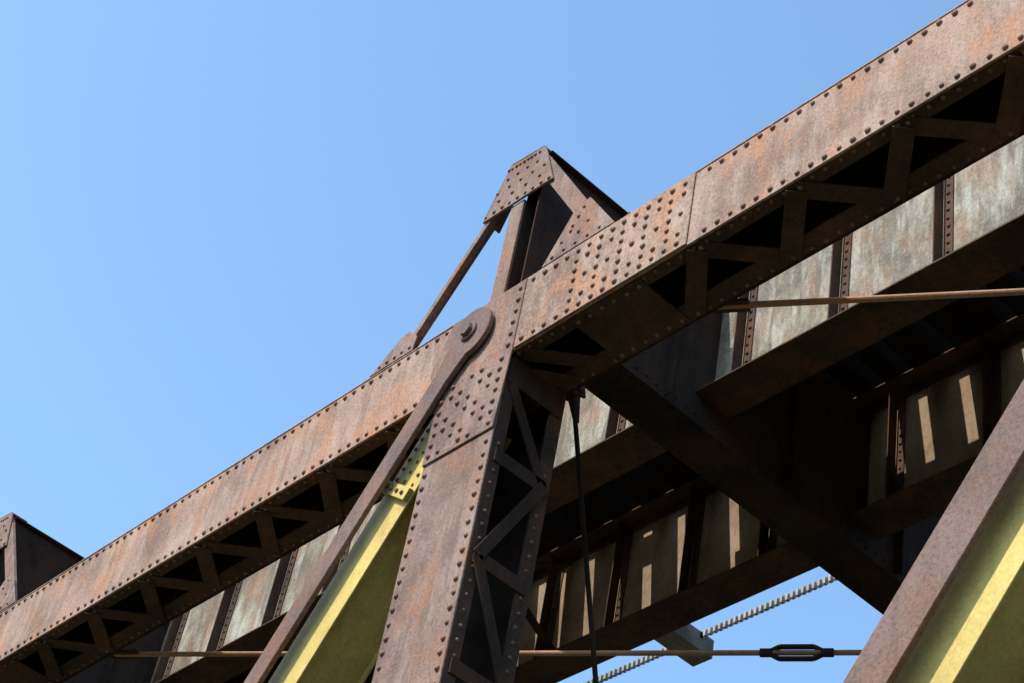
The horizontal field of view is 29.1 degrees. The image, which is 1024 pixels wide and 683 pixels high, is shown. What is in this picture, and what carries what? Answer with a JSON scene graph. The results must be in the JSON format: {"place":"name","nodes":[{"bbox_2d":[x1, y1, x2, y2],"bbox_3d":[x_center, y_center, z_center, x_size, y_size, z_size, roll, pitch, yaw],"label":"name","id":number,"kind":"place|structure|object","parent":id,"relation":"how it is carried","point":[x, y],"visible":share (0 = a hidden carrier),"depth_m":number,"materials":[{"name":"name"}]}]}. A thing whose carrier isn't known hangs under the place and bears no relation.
{"place":"outdoors","nodes":[
{"label":"outdoors","id":0,"kind":"place"},
{"bbox_2d":[0,0,965,682],"label":"sky","id":1,"kind":"structure","parent":0,"point":[219,219],"materials":[{"name":"blue"}]},
{"label":"ground","id":2,"kind":"structure","parent":0,"visible":0},
{"bbox_3d":[-21.205,21.586,29.094,8.000,3.972,2.794,37,-47,-25],"label":"concrete pier","id":3,"kind":"object","parent":2,"relation":"on","visible":0},
{"bbox_2d":[448,355,564,682],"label":"post lacing and bottom chord","id":4,"kind":"object","parent":3,"relation":"on","point":[527,381],"visible":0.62,"depth_m":13.28,"materials":[{"name":"metal"}]},
{"bbox_2d":[372,279,527,682],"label":"truss posts","id":5,"kind":"object","parent":4,"relation":"on","point":[417,629],"visible":0.98,"depth_m":13.28,"materials":[{"name":"metal"}]},
{"bbox_2d":[0,150,944,682],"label":"floor beams","id":6,"kind":"structure","parent":4,"relation":"on","point":[810,436],"depth_m":16.07,"materials":[{"name":"metal"}]},
{"bbox_2d":[111,298,833,661],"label":"turnbuckles and clevises","id":7,"kind":"object","parent":6,"relation":"attached to","point":[573,398],"visible":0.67,"depth_m":15.89,"materials":[{"name":"metal"}]},
{"bbox_2d":[572,416,598,682],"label":"sway rods","id":8,"kind":"object","parent":6,"relation":"attached to","point":[586,557],"visible":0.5,"depth_m":14.13,"materials":[{"name":"metal"}]},
{"bbox_2d":[151,175,1023,682],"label":"stringer flanges and stiffeners","id":9,"kind":"object","parent":6,"relation":"on","point":[993,257],"visible":0.27,"depth_m":15.29,"materials":[{"name":"brown metal"}]},
{"bbox_2d":[150,135,1023,682],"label":"stringer web","id":10,"kind":"object","parent":9,"relation":"on","point":[890,247],"visible":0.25,"depth_m":15.43},
{"bbox_2d":[165,177,1022,682],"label":"stringer rivets","id":11,"kind":"object","parent":9,"relation":"on","point":[707,395],"visible":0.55,"depth_m":15.33,"materials":[{"name":"brown metal"}]},
{"bbox_2d":[270,265,1023,673],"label":"timber ties and guards","id":12,"kind":"object","parent":9,"relation":"on","point":[924,339],"depth_m":17.08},
{"bbox_2d":[655,624,713,666],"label":"walkway support timbers","id":13,"kind":"object","parent":6,"relation":"on","point":[688,637],"visible":0.23,"depth_m":20.44,"materials":[{"name":"grey wood"}]},
{"bbox_2d":[586,575,837,682],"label":"walkway grating","id":14,"kind":"object","parent":13,"relation":"on","point":[711,630],"visible":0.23,"depth_m":20.22,"materials":[{"name":"metal"}]},
{"bbox_2d":[585,576,835,682],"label":"walkway edge angle","id":15,"kind":"object","parent":14,"relation":"attached to","point":[738,621],"visible":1,"depth_m":20.16,"materials":[{"name":"grey metal"}]},
{"bbox_2d":[364,312,1023,682],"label":"stringer flanges and stiffeners","id":16,"kind":"object","parent":6,"relation":"on","point":[892,394],"visible":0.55,"depth_m":17.37,"materials":[{"name":"brown metal"}]},
{"bbox_2d":[526,563,570,650],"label":"stringer cross frames","id":17,"kind":"structure","parent":16,"relation":"attached to","point":[539,631],"depth_m":18.80,"materials":[{"name":"metal"}]},
{"bbox_2d":[371,340,1023,681],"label":"stringer web","id":18,"kind":"object","parent":16,"relation":"on","point":[944,425],"depth_m":17.77},
{"bbox_2d":[519,356,998,682],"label":"stringer rivets","id":19,"kind":"object","parent":16,"relation":"on","point":[772,535],"visible":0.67,"depth_m":17.45,"materials":[{"name":"brown metal"}]},
{"bbox_2d":[590,366,901,610],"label":"floor beam rivets","id":20,"kind":"object","parent":6,"relation":"attached to","point":[737,460],"visible":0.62,"depth_m":15.77,"materials":[{"name":"metal"}]},
{"bbox_2d":[441,355,566,682],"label":"post corner angles","id":21,"kind":"object","parent":4,"relation":"on","point":[550,443],"visible":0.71,"depth_m":13.06,"materials":[{"name":"brown metal"}]},
{"bbox_2d":[0,45,1023,682],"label":"chord lacing bars","id":22,"kind":"object","parent":4,"relation":"on","point":[624,323],"visible":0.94,"depth_m":13.39,"materials":[{"name":"brown metal"}]},
{"bbox_2d":[0,0,1023,661],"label":"box chord plates","id":23,"kind":"object","parent":22,"relation":"on","point":[950,46],"visible":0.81,"depth_m":13.57,"materials":[{"name":"brown metal"}]},
{"bbox_2d":[0,145,614,611],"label":"peak frames","id":24,"kind":"structure","parent":23,"relation":"on","point":[568,191],"depth_m":15.36,"materials":[{"name":"metal"}]},
{"bbox_2d":[513,173,695,347],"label":"splice plates","id":25,"kind":"object","parent":23,"relation":"attached to","point":[547,295],"visible":1,"depth_m":13.57,"materials":[{"name":"brown metal"}]},
{"bbox_2d":[0,0,1023,682],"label":"rivets","id":26,"kind":"object","parent":4,"relation":"attached to","point":[666,230],"visible":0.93,"depth_m":13.63,"materials":[{"name":"metal"}]},
{"bbox_2d":[20,72,1023,682],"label":"plates","id":27,"kind":"object","parent":4,"relation":"on","point":[868,170],"visible":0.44,"depth_m":13.59,"materials":[{"name":"metal"}]},
{"bbox_2d":[114,288,1023,656],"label":"bracing rods","id":28,"kind":"object","parent":27,"relation":"attached to","point":[752,304],"visible":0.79,"depth_m":15.94,"materials":[{"name":"metal"}]},
{"bbox_2d":[244,307,1023,682],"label":"eyebar diagonals","id":29,"kind":"object","parent":4,"relation":"on","point":[936,567],"visible":0.53,"depth_m":9.28,"materials":[{"name":"metal"}]},
{"bbox_2d":[268,417,1023,682],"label":"painted diagonals","id":30,"kind":"object","parent":4,"relation":"on","point":[973,632],"visible":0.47,"depth_m":9.26,"materials":[{"name":"yellow metal"}]}
]}

